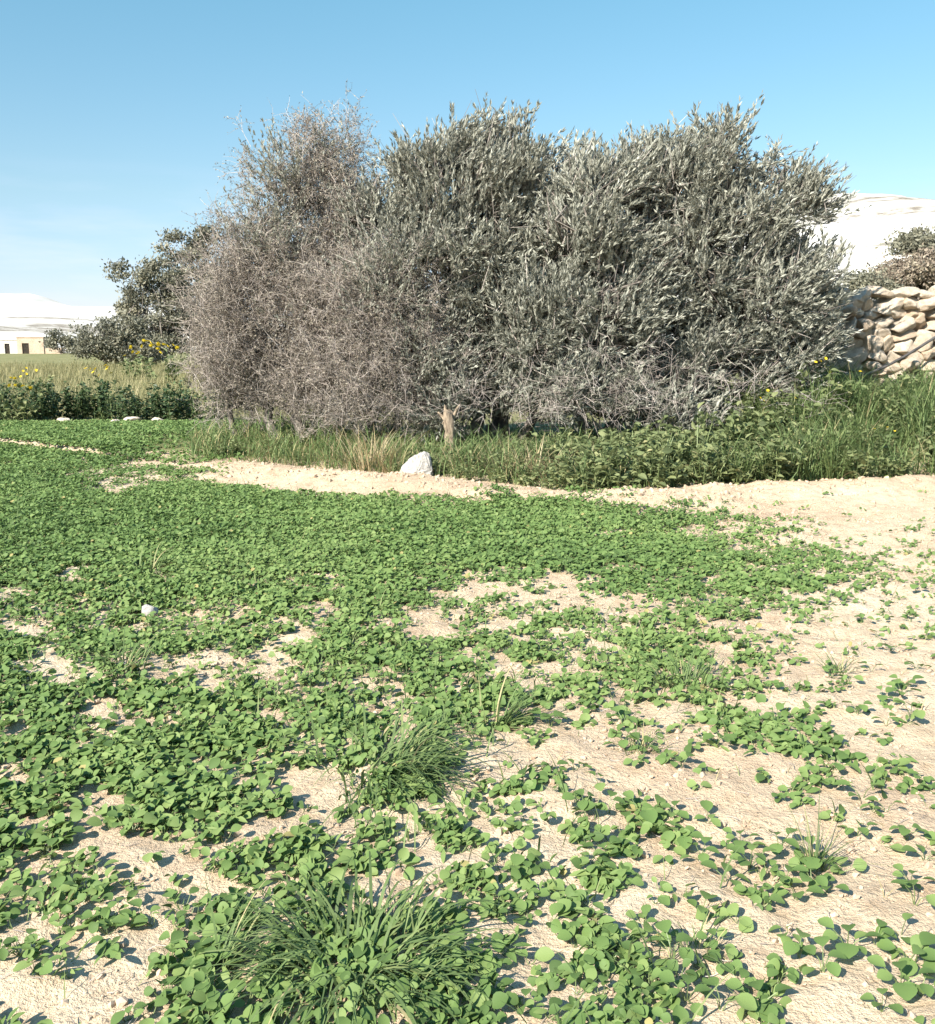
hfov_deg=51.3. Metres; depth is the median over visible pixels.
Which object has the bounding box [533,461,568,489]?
weed plant
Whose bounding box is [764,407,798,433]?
weed plant
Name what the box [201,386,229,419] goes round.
bean plant
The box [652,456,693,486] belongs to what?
weed plant
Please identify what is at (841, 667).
grass tuft
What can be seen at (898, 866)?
clover seedling
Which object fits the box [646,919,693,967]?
clover seedling
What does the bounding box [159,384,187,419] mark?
bean plant
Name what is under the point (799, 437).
weed plant
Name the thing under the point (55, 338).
dark bush
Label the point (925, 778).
clover seedling
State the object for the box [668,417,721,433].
weed plant
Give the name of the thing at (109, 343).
dark bush
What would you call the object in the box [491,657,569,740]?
grass tuft
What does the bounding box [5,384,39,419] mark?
bean plant
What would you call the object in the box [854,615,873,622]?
clover seedling
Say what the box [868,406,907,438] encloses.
weed plant
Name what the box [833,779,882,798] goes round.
clover seedling
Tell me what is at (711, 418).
weed plant
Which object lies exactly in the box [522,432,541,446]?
weed plant
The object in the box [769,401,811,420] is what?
weed plant
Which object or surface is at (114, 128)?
sky
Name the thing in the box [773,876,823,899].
clover seedling
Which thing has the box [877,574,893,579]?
clover seedling
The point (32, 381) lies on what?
flowering plant
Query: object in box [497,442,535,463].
weed plant
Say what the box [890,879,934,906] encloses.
clover seedling
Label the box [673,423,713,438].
weed plant
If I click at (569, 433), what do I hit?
weed plant
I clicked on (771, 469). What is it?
weed plant
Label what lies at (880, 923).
clover seedling
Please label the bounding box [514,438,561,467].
weed plant
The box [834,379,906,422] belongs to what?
weed plant
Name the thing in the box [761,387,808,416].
weed plant
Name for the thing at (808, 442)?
weed plant
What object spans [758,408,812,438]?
weed plant
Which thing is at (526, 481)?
weed plant
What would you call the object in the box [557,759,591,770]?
clover seedling
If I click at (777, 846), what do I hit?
clover seedling
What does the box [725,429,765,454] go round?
weed plant
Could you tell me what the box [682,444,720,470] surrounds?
weed plant
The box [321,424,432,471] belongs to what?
dry grass tuft
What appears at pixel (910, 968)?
clover seedling
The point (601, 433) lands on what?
weed plant
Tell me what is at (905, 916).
clover seedling
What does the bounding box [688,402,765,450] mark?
weed plant
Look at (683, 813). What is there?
clover seedling
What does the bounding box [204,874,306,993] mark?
grass tuft
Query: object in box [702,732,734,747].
clover seedling
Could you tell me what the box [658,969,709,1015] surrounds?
clover seedling
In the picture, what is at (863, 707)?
clover seedling
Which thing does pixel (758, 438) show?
weed plant
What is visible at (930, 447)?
weed plant
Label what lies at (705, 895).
clover seedling
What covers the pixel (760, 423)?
weed plant
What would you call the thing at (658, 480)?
weed plant
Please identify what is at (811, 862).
clover seedling
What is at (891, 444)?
weed plant
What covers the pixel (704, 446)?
weed plant
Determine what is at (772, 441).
weed plant
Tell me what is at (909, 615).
clover seedling
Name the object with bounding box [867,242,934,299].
brown bush
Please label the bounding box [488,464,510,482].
weed plant
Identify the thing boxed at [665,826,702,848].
clover seedling
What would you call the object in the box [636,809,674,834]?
clover seedling
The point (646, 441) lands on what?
weed plant
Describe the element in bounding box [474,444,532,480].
dry grass tuft
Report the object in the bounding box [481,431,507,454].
weed plant
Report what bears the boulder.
on the ground at (36, 998)
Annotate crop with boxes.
[0,418,934,1023]
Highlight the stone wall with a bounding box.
[812,285,934,388]
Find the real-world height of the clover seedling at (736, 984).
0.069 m
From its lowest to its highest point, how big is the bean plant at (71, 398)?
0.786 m
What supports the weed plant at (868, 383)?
on the ground at (36, 998)
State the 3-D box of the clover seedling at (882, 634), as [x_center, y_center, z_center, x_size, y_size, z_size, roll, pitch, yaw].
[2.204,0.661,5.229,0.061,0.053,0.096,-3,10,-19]
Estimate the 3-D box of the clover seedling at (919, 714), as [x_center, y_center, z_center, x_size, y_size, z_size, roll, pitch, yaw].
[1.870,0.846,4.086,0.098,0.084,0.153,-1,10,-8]
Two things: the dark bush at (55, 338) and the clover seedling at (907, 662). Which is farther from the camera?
the dark bush at (55, 338)
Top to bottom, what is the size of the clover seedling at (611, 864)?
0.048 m
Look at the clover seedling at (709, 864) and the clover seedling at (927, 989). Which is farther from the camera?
the clover seedling at (709, 864)
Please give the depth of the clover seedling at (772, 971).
2.41 m
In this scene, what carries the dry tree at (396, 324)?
on the ground at (36, 998)
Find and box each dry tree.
[148,78,417,444]
[164,256,307,436]
[284,191,496,448]
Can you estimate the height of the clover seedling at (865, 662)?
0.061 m
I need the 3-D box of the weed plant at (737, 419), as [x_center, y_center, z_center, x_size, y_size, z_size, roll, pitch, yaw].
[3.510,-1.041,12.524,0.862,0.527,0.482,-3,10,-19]
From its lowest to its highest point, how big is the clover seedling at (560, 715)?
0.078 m
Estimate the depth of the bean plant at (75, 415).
20.30 m
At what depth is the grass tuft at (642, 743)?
3.80 m
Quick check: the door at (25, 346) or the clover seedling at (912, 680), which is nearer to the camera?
the clover seedling at (912, 680)
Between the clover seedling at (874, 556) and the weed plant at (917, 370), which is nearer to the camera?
the clover seedling at (874, 556)
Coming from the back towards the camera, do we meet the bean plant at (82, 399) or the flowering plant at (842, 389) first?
the bean plant at (82, 399)
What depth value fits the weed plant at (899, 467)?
10.83 m
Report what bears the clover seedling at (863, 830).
on the ground at (36, 998)
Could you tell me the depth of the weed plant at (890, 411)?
12.45 m
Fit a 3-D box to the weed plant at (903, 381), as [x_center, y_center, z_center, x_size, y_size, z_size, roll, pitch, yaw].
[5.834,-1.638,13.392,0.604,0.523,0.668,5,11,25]
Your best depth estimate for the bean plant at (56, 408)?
19.94 m
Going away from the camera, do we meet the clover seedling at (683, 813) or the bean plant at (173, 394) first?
the clover seedling at (683, 813)
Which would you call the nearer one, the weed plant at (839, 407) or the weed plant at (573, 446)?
the weed plant at (573, 446)
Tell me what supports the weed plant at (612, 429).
on the ground at (36, 998)
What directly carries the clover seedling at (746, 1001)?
on the ground at (36, 998)
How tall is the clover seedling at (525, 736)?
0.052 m
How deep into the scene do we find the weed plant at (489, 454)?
11.44 m
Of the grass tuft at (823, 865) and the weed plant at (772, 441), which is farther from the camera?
the weed plant at (772, 441)
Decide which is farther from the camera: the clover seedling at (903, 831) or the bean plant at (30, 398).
the bean plant at (30, 398)
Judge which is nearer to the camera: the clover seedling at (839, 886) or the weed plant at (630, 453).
the clover seedling at (839, 886)
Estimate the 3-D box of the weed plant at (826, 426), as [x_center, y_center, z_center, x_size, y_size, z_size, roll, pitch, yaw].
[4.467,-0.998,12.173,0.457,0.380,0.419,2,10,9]
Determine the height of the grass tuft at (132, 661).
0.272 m
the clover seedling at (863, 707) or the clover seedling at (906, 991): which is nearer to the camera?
the clover seedling at (906, 991)
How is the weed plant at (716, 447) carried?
on the ground at (36, 998)
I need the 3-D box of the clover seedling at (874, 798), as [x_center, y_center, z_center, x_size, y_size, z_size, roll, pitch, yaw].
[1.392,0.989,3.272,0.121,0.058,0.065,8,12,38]
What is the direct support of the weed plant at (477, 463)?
on the ground at (36, 998)
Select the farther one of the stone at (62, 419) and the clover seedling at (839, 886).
the stone at (62, 419)
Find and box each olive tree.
[316,90,641,447]
[484,130,705,440]
[537,90,872,443]
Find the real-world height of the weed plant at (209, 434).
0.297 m
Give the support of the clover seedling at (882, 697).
on the ground at (36, 998)
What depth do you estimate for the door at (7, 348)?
197.84 m
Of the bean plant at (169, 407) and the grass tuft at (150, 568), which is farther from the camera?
the bean plant at (169, 407)
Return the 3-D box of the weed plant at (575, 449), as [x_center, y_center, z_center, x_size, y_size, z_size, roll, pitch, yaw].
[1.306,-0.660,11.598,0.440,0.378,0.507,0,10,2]
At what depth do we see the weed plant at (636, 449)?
10.76 m
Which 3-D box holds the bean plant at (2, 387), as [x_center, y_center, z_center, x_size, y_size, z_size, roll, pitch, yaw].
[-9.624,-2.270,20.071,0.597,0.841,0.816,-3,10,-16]
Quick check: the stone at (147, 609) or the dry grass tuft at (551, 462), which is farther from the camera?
the dry grass tuft at (551, 462)
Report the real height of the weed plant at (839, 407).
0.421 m
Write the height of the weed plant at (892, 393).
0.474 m
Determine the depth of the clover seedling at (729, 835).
3.11 m
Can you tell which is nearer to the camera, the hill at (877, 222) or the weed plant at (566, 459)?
the weed plant at (566, 459)
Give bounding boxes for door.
[5,344,9,353]
[22,343,28,353]
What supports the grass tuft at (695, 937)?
on the ground at (36, 998)
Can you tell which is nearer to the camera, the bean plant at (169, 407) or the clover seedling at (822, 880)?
the clover seedling at (822, 880)
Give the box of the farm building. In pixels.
[0,337,62,353]
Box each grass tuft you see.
[72,624,169,677]
[98,540,195,576]
[157,851,526,1023]
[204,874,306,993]
[281,690,505,836]
[310,439,358,465]
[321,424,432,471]
[353,431,422,472]
[429,443,484,477]
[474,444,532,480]
[477,433,569,482]
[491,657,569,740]
[521,442,581,481]
[606,719,685,754]
[616,638,739,693]
[626,904,745,971]
[749,792,894,879]
[809,645,876,676]
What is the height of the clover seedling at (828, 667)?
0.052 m
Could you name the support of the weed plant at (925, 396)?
on the ground at (36, 998)
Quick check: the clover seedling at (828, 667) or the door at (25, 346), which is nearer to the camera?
the clover seedling at (828, 667)
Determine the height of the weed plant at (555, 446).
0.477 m
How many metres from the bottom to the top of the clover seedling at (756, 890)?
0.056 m
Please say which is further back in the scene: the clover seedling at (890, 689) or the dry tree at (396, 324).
the dry tree at (396, 324)
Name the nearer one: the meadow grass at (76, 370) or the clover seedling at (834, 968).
the clover seedling at (834, 968)
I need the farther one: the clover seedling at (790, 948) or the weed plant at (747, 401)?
the weed plant at (747, 401)
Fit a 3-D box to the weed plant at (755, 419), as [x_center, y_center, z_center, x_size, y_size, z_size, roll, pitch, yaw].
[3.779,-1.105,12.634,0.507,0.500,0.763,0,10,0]
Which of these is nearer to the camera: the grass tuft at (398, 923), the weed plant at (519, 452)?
the grass tuft at (398, 923)
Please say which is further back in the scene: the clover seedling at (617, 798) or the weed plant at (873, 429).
the weed plant at (873, 429)
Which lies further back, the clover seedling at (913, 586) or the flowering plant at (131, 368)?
the flowering plant at (131, 368)
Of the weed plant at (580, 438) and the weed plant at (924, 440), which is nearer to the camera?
the weed plant at (924, 440)
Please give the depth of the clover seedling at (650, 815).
3.21 m
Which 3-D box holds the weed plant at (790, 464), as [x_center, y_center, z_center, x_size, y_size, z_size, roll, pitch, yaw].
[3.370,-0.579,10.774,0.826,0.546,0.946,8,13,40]
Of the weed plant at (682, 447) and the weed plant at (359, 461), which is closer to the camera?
the weed plant at (682, 447)
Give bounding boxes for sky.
[0,0,934,331]
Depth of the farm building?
197.38 m
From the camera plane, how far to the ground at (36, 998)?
3.46 m
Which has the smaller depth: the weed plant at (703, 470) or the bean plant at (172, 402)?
the weed plant at (703, 470)
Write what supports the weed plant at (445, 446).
on the ground at (36, 998)
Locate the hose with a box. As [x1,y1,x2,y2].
[854,336,934,377]
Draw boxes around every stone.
[57,418,69,420]
[123,416,139,420]
[141,604,157,615]
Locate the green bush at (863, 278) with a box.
[841,263,904,300]
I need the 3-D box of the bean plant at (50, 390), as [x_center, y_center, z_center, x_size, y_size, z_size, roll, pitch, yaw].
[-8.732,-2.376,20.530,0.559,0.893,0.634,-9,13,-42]
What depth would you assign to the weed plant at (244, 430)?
15.00 m
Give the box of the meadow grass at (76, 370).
[0,358,400,418]
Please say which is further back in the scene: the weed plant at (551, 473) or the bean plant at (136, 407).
the bean plant at (136, 407)
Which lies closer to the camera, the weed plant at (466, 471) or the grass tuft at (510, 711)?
the grass tuft at (510, 711)
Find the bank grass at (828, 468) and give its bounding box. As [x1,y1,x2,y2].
[685,348,934,483]
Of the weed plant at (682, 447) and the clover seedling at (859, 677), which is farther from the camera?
the weed plant at (682, 447)
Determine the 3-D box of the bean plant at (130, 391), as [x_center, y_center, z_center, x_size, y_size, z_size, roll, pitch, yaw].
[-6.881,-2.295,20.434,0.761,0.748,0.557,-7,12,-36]
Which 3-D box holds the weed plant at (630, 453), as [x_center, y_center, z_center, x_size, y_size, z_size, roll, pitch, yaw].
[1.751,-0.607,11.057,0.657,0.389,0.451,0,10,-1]
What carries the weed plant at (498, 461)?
on the ground at (36, 998)
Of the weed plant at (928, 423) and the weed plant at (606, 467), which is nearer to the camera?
the weed plant at (606, 467)
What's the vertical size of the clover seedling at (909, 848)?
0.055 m
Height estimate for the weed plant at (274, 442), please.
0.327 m
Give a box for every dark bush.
[38,328,82,353]
[65,309,173,364]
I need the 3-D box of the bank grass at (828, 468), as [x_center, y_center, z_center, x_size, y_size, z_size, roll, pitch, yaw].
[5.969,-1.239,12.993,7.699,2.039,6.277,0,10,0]
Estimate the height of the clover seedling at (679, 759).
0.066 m
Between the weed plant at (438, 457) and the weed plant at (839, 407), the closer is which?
the weed plant at (438, 457)
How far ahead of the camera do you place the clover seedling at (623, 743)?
3.82 m
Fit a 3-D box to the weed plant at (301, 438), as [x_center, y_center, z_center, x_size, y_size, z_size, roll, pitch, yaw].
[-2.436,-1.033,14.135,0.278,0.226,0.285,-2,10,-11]
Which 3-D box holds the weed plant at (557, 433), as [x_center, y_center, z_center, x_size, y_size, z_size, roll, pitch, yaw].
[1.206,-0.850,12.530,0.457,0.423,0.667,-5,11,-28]
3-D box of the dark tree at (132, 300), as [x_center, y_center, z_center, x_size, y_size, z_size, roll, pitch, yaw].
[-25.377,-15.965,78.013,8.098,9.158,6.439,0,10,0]
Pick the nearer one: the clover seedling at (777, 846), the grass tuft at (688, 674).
the clover seedling at (777, 846)
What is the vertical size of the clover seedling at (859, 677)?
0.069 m
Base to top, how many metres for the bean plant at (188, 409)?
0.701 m
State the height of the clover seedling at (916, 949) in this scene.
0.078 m
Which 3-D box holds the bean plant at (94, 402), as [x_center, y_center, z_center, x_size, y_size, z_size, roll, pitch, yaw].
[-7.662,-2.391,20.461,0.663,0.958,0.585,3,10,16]
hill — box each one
[0,293,294,352]
[383,193,934,354]
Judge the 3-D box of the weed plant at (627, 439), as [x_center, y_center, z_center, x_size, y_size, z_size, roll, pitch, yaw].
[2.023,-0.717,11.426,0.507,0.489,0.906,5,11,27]
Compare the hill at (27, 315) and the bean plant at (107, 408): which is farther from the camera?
the hill at (27, 315)
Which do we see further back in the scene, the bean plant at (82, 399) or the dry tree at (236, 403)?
the bean plant at (82, 399)
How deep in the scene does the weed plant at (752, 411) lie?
12.42 m
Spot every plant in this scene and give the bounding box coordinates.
[0,377,48,420]
[0,380,11,419]
[0,383,12,419]
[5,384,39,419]
[10,367,53,393]
[17,382,40,419]
[26,391,50,420]
[36,382,61,419]
[41,378,70,418]
[60,387,87,419]
[61,383,91,418]
[74,364,121,418]
[76,379,110,418]
[82,375,119,418]
[94,387,129,420]
[115,391,143,419]
[116,345,152,379]
[122,385,154,418]
[137,339,194,382]
[141,390,167,419]
[147,382,184,420]
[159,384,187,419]
[168,378,198,418]
[172,389,206,418]
[191,393,216,419]
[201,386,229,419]
[208,427,235,444]
[209,434,242,456]
[233,425,263,437]
[259,432,291,453]
[291,434,307,446]
[293,450,313,465]
[348,455,371,470]
[357,426,396,450]
[387,455,409,471]
[401,442,425,452]
[430,451,452,474]
[431,451,442,469]
[432,438,457,457]
[444,449,469,468]
[449,456,466,478]
[453,450,495,474]
[455,435,480,448]
[460,464,483,480]
[472,445,509,469]
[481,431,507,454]
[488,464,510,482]
[489,451,513,480]
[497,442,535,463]
[501,434,529,447]
[512,460,537,481]
[513,458,544,486]
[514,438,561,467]
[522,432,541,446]
[525,437,568,468]
[528,455,557,479]
[530,428,596,463]
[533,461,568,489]
[537,455,570,484]
[548,429,578,444]
[554,438,595,464]
[556,440,610,489]
[559,440,595,458]
[559,461,608,490]
[560,426,591,442]
[566,432,603,454]
[574,432,606,446]
[575,439,628,465]
[576,450,621,487]
[593,439,646,489]
[597,428,624,454]
[598,428,638,449]
[598,428,651,460]
[601,439,643,470]
[607,434,684,488]
[609,422,647,443]
[610,443,651,469]
[614,429,655,454]
[615,446,667,485]
[616,425,675,473]
[618,417,667,445]
[637,431,690,458]
[640,415,725,478]
[645,423,681,444]
[648,435,693,468]
[652,427,708,482]
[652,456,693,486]
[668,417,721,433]
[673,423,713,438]
[675,427,724,467]
[675,446,735,484]
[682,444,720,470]
[687,442,726,480]
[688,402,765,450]
[694,419,739,454]
[696,437,734,457]
[710,411,767,436]
[710,433,758,467]
[717,451,758,484]
[723,391,783,420]
[723,411,790,443]
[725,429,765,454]
[728,400,786,433]
[732,433,807,480]
[733,380,799,409]
[733,422,816,470]
[735,436,788,453]
[738,408,785,435]
[747,431,813,455]
[753,437,809,480]
[756,389,840,433]
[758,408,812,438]
[759,421,846,471]
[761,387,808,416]
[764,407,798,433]
[765,419,797,436]
[767,437,815,478]
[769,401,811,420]
[780,426,840,449]
[789,357,868,411]
[808,403,855,429]
[812,418,841,439]
[823,443,883,478]
[826,424,895,460]
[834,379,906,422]
[852,420,883,446]
[854,379,890,393]
[868,374,915,406]
[868,374,918,387]
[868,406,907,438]
[871,436,901,467]
[871,445,919,477]
[876,385,924,418]
[880,395,921,432]
[899,369,926,392]
[913,386,934,406]
[913,441,934,472]
[914,425,934,458]
[916,406,934,443]
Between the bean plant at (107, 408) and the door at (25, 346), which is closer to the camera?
the bean plant at (107, 408)
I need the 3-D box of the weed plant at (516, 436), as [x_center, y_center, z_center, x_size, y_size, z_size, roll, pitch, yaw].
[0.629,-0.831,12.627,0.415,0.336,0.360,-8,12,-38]
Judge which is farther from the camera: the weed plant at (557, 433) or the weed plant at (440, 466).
the weed plant at (557, 433)
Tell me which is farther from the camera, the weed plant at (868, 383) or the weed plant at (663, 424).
the weed plant at (868, 383)
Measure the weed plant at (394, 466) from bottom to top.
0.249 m
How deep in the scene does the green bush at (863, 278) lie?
23.26 m
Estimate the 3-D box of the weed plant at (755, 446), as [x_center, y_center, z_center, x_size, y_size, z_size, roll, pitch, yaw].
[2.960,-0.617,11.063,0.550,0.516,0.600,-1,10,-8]
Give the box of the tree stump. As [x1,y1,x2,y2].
[437,404,460,453]
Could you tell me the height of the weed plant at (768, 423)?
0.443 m
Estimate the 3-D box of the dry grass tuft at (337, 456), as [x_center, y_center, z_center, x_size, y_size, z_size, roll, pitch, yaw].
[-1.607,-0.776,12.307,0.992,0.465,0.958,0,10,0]
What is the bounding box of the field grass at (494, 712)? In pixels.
[0,460,934,1023]
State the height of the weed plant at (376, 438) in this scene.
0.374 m
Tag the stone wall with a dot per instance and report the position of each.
(897, 323)
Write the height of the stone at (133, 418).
0.173 m
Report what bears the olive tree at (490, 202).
on the ground at (36, 998)
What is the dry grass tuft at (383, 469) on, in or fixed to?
on the ground at (36, 998)
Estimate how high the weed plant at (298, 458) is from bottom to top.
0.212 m
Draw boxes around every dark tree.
[100,254,198,363]
[148,223,229,360]
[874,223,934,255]
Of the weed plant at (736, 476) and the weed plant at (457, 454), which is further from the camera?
the weed plant at (457, 454)
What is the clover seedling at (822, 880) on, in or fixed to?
on the ground at (36, 998)
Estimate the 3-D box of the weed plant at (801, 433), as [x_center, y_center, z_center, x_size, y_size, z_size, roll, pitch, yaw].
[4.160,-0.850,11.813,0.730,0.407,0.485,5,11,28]
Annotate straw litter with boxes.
[0,544,934,1023]
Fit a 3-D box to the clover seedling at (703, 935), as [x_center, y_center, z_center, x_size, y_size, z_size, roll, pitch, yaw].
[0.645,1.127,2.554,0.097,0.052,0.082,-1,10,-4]
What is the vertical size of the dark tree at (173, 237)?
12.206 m
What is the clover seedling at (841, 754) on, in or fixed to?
on the ground at (36, 998)
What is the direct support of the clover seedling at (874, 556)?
on the ground at (36, 998)
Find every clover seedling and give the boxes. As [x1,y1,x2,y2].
[516,730,544,742]
[530,707,566,726]
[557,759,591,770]
[562,789,607,810]
[588,771,607,790]
[592,790,625,813]
[603,728,637,747]
[604,861,642,883]
[608,706,636,728]
[623,790,657,822]
[627,959,654,975]
[629,732,659,752]
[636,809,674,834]
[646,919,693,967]
[656,800,688,818]
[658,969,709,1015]
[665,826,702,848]
[674,751,694,767]
[680,837,719,861]
[686,890,716,912]
[694,976,756,1010]
[696,928,734,948]
[700,860,749,885]
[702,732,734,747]
[720,963,749,992]
[722,827,759,845]
[725,978,791,1022]
[727,844,775,868]
[745,883,782,902]
[751,828,799,854]
[764,964,796,981]
[773,864,793,885]
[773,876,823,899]
[783,928,815,958]
[792,864,835,885]
[800,936,846,975]
[803,836,832,870]
[808,874,848,892]
[817,917,883,958]
[819,746,860,772]
[822,660,835,669]
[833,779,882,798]
[834,671,862,680]
[835,592,857,602]
[838,819,877,835]
[842,700,872,713]
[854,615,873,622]
[854,919,896,945]
[857,661,882,669]
[859,988,902,1013]
[863,553,883,560]
[865,796,902,811]
[867,954,934,1000]
[869,629,884,636]
[871,712,898,725]
[875,913,913,943]
[876,686,892,700]
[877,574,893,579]
[877,931,934,976]
[881,643,905,651]
[885,678,921,696]
[889,674,923,687]
[889,823,928,839]
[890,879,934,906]
[892,863,934,888]
[895,700,924,718]
[896,973,934,996]
[900,612,917,621]
[902,844,934,860]
[904,661,931,668]
[909,771,934,782]
[910,581,926,592]
[912,944,934,961]
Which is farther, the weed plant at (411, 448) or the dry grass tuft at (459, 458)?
the weed plant at (411, 448)
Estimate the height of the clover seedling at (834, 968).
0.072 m
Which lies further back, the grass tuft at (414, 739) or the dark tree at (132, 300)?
the dark tree at (132, 300)
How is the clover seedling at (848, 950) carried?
on the ground at (36, 998)
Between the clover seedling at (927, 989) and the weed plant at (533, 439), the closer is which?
the clover seedling at (927, 989)
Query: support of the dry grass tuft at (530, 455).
on the ground at (36, 998)
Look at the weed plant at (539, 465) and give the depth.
10.91 m
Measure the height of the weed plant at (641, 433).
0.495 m
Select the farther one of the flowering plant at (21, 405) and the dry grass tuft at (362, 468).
the flowering plant at (21, 405)
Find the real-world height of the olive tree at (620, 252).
4.432 m
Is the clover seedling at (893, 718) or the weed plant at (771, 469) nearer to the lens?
the clover seedling at (893, 718)
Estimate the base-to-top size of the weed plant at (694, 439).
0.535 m
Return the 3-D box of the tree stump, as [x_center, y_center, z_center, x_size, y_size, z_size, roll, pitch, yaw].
[-0.238,-0.999,12.726,0.310,0.829,0.202,0,10,0]
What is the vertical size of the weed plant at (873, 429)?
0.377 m
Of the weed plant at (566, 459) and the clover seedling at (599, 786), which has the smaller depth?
the clover seedling at (599, 786)
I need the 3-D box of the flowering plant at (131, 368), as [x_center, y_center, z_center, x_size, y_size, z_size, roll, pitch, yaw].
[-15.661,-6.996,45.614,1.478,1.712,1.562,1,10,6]
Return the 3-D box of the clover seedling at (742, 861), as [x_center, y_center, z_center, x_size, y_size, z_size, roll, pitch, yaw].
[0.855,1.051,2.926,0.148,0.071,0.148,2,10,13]
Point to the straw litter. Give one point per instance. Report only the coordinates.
(580, 772)
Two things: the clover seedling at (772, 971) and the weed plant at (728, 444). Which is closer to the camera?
the clover seedling at (772, 971)
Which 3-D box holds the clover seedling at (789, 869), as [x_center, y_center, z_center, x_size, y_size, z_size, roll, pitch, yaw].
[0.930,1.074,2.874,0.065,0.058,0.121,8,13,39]
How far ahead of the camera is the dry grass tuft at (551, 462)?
10.79 m
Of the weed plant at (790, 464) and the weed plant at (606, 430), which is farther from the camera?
the weed plant at (606, 430)
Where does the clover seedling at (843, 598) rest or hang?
on the ground at (36, 998)
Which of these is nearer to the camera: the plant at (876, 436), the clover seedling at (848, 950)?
the clover seedling at (848, 950)
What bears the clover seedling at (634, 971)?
on the ground at (36, 998)
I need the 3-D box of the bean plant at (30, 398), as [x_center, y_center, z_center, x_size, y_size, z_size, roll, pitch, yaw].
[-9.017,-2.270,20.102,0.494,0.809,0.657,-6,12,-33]
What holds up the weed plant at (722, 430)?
on the ground at (36, 998)
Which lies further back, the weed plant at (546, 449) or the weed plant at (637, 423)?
the weed plant at (637, 423)
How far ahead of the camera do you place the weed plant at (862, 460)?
10.78 m
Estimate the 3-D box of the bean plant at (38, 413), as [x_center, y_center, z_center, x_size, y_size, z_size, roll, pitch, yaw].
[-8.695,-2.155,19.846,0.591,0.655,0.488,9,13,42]
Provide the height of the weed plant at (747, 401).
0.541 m
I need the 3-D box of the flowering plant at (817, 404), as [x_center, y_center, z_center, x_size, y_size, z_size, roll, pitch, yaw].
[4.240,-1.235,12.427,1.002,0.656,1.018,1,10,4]
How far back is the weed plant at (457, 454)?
11.56 m
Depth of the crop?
4.37 m
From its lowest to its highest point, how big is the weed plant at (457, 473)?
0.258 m
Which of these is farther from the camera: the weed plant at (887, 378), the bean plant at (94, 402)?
the bean plant at (94, 402)
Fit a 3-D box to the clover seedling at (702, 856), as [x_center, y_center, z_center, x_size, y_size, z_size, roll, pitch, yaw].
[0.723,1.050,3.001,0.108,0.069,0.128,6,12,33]
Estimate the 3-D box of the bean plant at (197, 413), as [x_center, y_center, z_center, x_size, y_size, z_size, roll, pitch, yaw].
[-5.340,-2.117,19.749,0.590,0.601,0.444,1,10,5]
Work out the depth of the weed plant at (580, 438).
12.32 m
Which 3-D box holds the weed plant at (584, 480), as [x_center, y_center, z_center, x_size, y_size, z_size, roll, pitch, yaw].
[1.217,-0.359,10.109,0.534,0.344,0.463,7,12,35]
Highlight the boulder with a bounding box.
[401,451,433,474]
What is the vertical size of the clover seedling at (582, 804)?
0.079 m
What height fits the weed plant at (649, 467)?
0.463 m
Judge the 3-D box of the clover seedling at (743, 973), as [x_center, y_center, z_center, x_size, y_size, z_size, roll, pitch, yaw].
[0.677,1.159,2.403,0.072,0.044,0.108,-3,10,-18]
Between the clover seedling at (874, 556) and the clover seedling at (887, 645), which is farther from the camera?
the clover seedling at (874, 556)
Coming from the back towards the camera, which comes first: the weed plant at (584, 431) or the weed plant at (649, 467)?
the weed plant at (584, 431)
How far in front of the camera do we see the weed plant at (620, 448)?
10.77 m
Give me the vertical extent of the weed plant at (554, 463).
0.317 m
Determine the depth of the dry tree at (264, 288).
13.80 m
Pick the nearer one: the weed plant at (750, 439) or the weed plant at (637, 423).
the weed plant at (750, 439)
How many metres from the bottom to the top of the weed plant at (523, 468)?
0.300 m
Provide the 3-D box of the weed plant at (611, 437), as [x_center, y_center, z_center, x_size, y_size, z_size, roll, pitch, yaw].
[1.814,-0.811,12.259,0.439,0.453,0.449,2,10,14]
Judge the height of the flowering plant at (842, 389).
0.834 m
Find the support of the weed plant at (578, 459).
on the ground at (36, 998)
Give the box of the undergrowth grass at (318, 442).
[171,385,766,489]
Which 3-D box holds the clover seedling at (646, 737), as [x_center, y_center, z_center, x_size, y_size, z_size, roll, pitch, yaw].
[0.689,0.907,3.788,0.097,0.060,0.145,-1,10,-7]
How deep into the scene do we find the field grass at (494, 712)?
4.34 m
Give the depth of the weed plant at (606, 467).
10.07 m
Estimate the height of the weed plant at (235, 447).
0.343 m
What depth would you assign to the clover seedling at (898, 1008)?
2.29 m
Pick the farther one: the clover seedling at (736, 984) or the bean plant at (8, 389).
the bean plant at (8, 389)
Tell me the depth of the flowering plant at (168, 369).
41.29 m
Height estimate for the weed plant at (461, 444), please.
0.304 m
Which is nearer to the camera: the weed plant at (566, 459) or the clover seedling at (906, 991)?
the clover seedling at (906, 991)
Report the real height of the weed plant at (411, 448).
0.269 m
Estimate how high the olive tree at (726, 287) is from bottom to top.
5.106 m
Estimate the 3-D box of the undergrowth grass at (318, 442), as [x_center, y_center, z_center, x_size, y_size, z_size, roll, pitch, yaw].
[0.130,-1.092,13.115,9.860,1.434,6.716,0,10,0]
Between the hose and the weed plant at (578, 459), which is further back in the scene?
the hose
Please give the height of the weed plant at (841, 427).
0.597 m
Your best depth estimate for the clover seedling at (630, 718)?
4.03 m
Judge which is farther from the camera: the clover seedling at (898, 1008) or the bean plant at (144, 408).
the bean plant at (144, 408)
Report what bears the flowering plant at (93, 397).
on the ground at (36, 998)
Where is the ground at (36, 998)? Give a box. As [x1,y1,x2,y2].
[0,352,934,1023]
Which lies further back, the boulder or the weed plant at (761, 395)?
the weed plant at (761, 395)

